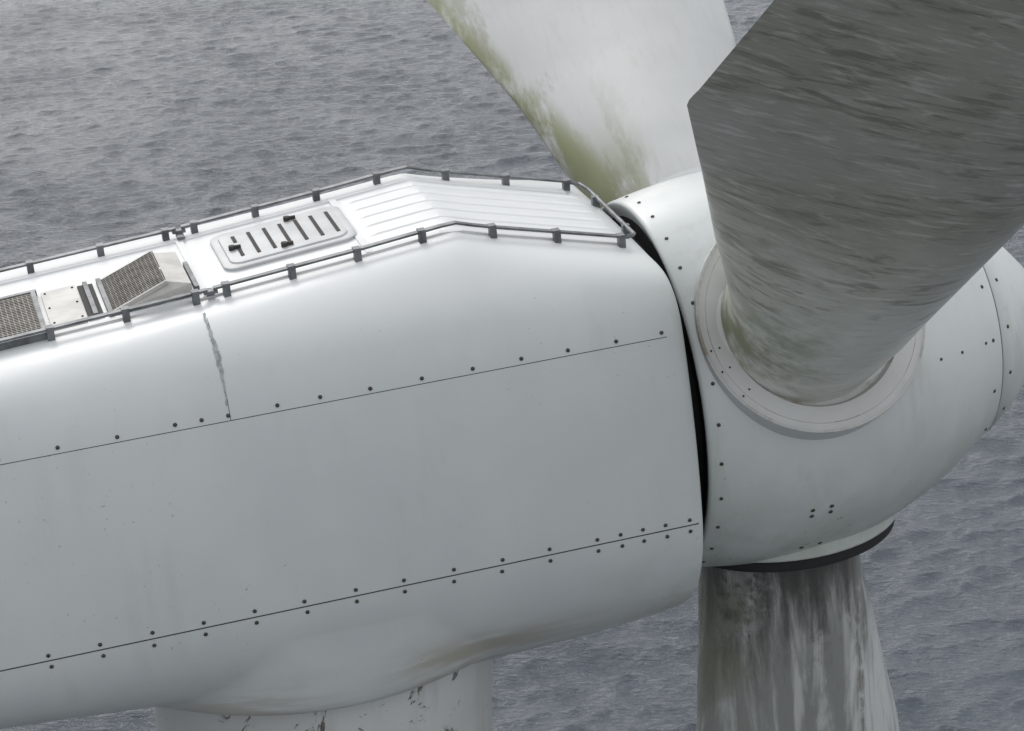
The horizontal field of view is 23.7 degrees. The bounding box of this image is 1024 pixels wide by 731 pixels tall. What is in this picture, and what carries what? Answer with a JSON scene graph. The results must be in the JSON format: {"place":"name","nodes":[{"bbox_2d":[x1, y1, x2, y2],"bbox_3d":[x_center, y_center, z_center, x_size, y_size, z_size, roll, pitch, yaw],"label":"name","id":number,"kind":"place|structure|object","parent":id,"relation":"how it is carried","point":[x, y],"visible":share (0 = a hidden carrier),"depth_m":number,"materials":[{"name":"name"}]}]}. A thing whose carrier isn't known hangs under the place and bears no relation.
{"place":"outdoors","nodes":[
{"label":"outdoors","id":0,"kind":"place"},
{"bbox_2d":[0,0,1023,730],"bbox_3d":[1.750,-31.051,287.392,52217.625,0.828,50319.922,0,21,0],"label":"sea","id":1,"kind":"structure","parent":0,"point":[124,118],"depth_m":263.15,"materials":[{"name":"grey liquid"}]},
{"bbox_2d":[0,0,1023,730],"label":"wind turbine","id":2,"kind":"object","parent":1,"relation":"in","point":[724,324],"visible":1,"depth_m":15.53,"materials":[{"name":"paint"}]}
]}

